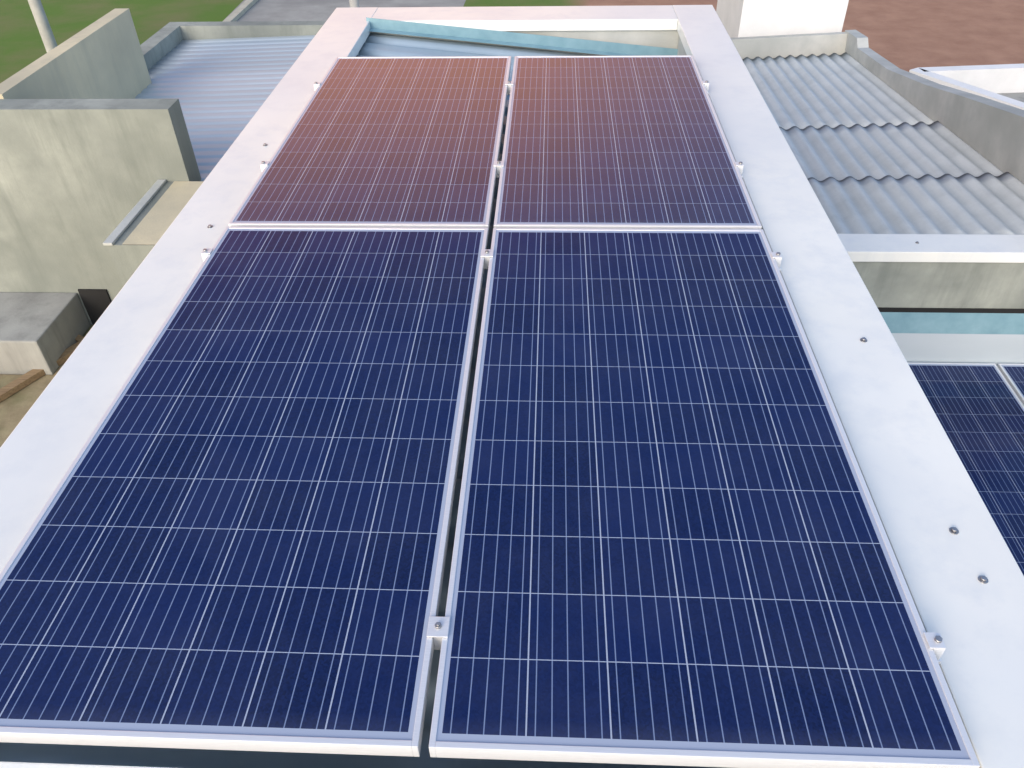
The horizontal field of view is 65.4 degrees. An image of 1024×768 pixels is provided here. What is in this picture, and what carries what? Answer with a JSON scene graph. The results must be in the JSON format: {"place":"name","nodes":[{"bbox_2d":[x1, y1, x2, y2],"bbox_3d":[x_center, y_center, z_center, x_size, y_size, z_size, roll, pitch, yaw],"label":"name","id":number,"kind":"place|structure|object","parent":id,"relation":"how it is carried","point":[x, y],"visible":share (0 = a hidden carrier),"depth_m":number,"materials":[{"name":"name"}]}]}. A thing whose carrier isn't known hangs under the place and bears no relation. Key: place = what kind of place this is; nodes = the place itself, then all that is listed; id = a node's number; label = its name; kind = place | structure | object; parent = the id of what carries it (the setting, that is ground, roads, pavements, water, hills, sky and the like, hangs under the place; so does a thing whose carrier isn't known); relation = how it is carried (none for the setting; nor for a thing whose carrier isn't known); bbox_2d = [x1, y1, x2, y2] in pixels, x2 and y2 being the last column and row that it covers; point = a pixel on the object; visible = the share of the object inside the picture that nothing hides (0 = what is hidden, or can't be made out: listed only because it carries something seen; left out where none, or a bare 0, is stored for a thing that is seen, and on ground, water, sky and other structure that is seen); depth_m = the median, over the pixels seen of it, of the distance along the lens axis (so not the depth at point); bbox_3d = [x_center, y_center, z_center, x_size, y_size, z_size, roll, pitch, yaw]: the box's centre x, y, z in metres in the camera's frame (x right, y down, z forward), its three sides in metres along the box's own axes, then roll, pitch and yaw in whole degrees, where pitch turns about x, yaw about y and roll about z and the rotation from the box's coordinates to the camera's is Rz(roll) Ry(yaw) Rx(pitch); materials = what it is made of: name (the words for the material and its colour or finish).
{"place":"outdoors","nodes":[
{"label":"outdoors","id":0,"kind":"place"},
{"bbox_2d":[140,22,183,69],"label":"neighbour parapet","id":1,"kind":"structure","parent":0,"point":[156,47],"depth_m":7.55,"materials":[{"name":"grey concrete"}]},
{"bbox_2d":[224,0,465,20],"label":"street paving","id":2,"kind":"structure","parent":0,"point":[290,10],"depth_m":25.53,"materials":[{"name":"grey concrete"}]},
{"bbox_2d":[349,0,358,6],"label":"steel post","id":3,"kind":"object","parent":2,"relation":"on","point":[353,3],"depth_m":8.48,"materials":[{"name":"metal"}]},
{"bbox_2d":[0,0,1023,82],"bbox_3d":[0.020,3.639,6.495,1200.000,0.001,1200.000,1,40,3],"label":"ground","id":4,"kind":"structure","parent":0,"point":[907,35],"depth_m":23.73,"materials":[{"name":"green plant"}]},
{"bbox_2d":[0,374,54,446],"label":"neighbour yard","id":5,"kind":"structure","parent":4,"relation":"on","point":[15,408],"depth_m":5.33,"materials":[{"name":"beige concrete"}]},
{"bbox_2d":[0,334,83,401],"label":"wooden plank","id":6,"kind":"object","parent":5,"relation":"on","point":[18,384],"visible":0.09,"depth_m":5.46,"materials":[{"name":"brown wood"}]},
{"bbox_2d":[28,0,57,52],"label":"utility pole","id":7,"kind":"object","parent":4,"relation":"on","point":[43,26],"visible":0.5,"depth_m":20.93,"materials":[{"name":"concrete"}]},
{"bbox_2d":[53,325,93,374],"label":"neighbour yard","id":8,"kind":"structure","parent":4,"relation":"on","point":[84,335],"depth_m":5.77,"materials":[{"name":"beige concrete"}]},
{"bbox_2d":[0,8,151,98],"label":"neighbour wall","id":9,"kind":"structure","parent":4,"relation":"on","point":[102,57],"depth_m":6.09,"materials":[{"name":"grey concrete"}]},
{"bbox_2d":[0,99,200,374],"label":"neighbour wall","id":10,"kind":"structure","parent":4,"relation":"on","point":[79,178],"depth_m":5.24,"materials":[{"name":"beige concrete"}]},
{"bbox_2d":[0,292,90,374],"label":"concrete block","id":11,"kind":"structure","parent":10,"relation":"attached to","point":[40,330],"depth_m":5.57,"materials":[{"name":"concrete"}]},
{"bbox_2d":[135,35,314,180],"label":"corrugated roof","id":12,"kind":"structure","parent":10,"relation":"on","point":[221,90],"depth_m":6.91,"materials":[{"name":"grey metal"}]},
{"bbox_2d":[103,180,203,285],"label":"ledge block","id":13,"kind":"structure","parent":4,"relation":"on","point":[134,237],"depth_m":4.77,"materials":[{"name":"beige concrete"}]},
{"bbox_2d":[222,0,257,21],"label":"street kerb","id":14,"kind":"structure","parent":4,"relation":"on","point":[240,11],"depth_m":25.00,"materials":[{"name":"concrete"}]},
{"bbox_2d":[180,21,325,39],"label":"neighbour parapet","id":15,"kind":"structure","parent":4,"relation":"on","point":[213,30],"depth_m":7.86,"materials":[{"name":"grey concrete"}]},
{"bbox_2d":[357,30,686,55],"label":"tower walls","id":16,"kind":"structure","parent":4,"relation":"on","point":[664,38],"depth_m":5.27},
{"bbox_2d":[0,227,487,756],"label":"solar panel","id":17,"kind":"object","parent":16,"relation":"on","point":[236,537],"visible":1,"depth_m":1.90,"materials":[{"name":"glass"}]},
{"bbox_2d":[0,33,726,767],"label":"roof surface","id":18,"kind":"object","parent":16,"relation":"on","point":[384,45],"visible":0.04,"depth_m":1.68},
{"bbox_2d":[228,56,510,234],"bbox_3d":[-0.542,-1.212,3.771,0.992,0.040,1.956,1,40,3],"label":"solar panel","id":19,"kind":"object","parent":16,"relation":"on","point":[413,142],"visible":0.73,"depth_m":3.53,"materials":[{"name":"glass"}]},
{"bbox_2d":[0,5,1023,767],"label":"parapet","id":20,"kind":"structure","parent":16,"relation":"on","point":[960,569],"depth_m":2.41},
{"bbox_2d":[366,17,677,55],"bbox_3d":[0.070,-2.271,5.260,2.057,0.280,0.052,1,40,3],"label":"tower roof flashing","id":21,"kind":"object","parent":16,"relation":"attached to","point":[498,37],"visible":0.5,"depth_m":5.28,"materials":[{"name":"teal metal"}]},
{"bbox_2d":[201,81,945,663],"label":"clamps","id":22,"kind":"object","parent":16,"relation":"on","point":[437,629],"visible":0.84,"depth_m":1.67,"materials":[{"name":"metal"}]},
{"bbox_2d":[494,55,761,228],"bbox_3d":[0.469,-1.198,3.726,0.992,0.040,1.956,1,40,3],"label":"solar panel","id":23,"kind":"object","parent":16,"relation":"on","point":[626,142],"visible":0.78,"depth_m":3.48,"materials":[{"name":"glass"}]},
{"bbox_2d":[429,228,979,767],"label":"solar panel","id":24,"kind":"object","parent":16,"relation":"on","point":[671,544],"visible":1,"depth_m":1.83,"materials":[{"name":"glass"}]},
{"bbox_2d":[716,0,848,37],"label":"water tank","id":25,"kind":"object","parent":4,"relation":"on","point":[746,18],"depth_m":10.50,"materials":[{"name":"white plastic"}]},
{"bbox_2d":[853,262,1023,308],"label":"wall","id":26,"kind":"structure","parent":4,"relation":"on","point":[941,285],"depth_m":4.91,"materials":[{"name":"beige paint"}]},
{"bbox_2d":[731,30,1023,183],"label":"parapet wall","id":27,"kind":"structure","parent":26,"relation":"attached to","point":[991,131],"depth_m":7.28,"materials":[{"name":"concrete"}]},
{"bbox_2d":[742,52,933,129],"bbox_3d":[2.855,-3.291,8.912,2.486,0.726,3.842,4,40,6],"label":"corrugated roof sheet","id":28,"kind":"object","parent":27,"relation":"on","point":[833,90],"visible":0.59,"depth_m":8.54,"materials":[{"name":"grey metal"}]},
{"bbox_2d":[779,121,1003,180],"bbox_3d":[2.513,-1.917,6.670,2.502,0.434,1.740,4,40,6],"label":"corrugated roof sheet","id":29,"kind":"object","parent":28,"relation":"on","point":[936,149],"visible":0.48,"depth_m":6.59,"materials":[{"name":"grey metal"}]},
{"bbox_2d":[808,172,1023,234],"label":"corrugated roof sheet","id":30,"kind":"object","parent":29,"relation":"on","point":[987,203],"visible":0.48,"depth_m":5.47,"materials":[{"name":"grey metal"}]},
{"bbox_2d":[838,234,1023,262],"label":"parapet cap","id":31,"kind":"object","parent":26,"relation":"on","point":[981,248],"visible":0.52,"depth_m":4.80,"materials":[{"name":"white metal"}]},
{"bbox_2d":[877,307,1023,365],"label":"cross parapet flashing","id":32,"kind":"object","parent":26,"relation":"attached to","point":[958,335],"depth_m":5.11,"materials":[{"name":"metal"}]},
{"bbox_2d":[909,64,1023,109],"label":"neighbouring roof","id":33,"kind":"structure","parent":4,"relation":"on","point":[1002,83],"depth_m":9.70,"materials":[{"name":"concrete"}]},
{"bbox_3d":[4.395,2.331,2.293,6.500,0.032,7.600,1,40,3],"label":"metal roof sheet","id":34,"kind":"object","parent":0,"visible":0},
{"bbox_2d":[907,362,1023,574],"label":"solar panel","id":35,"kind":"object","parent":34,"relation":"on","point":[978,408],"depth_m":4.72,"materials":[{"name":"glass"}]},
{"bbox_2d":[997,363,1023,404],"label":"pv module","id":36,"kind":"structure","parent":34,"relation":"on","point":[1013,374],"depth_m":5.10,"materials":[{"name":"glass"}]}
]}

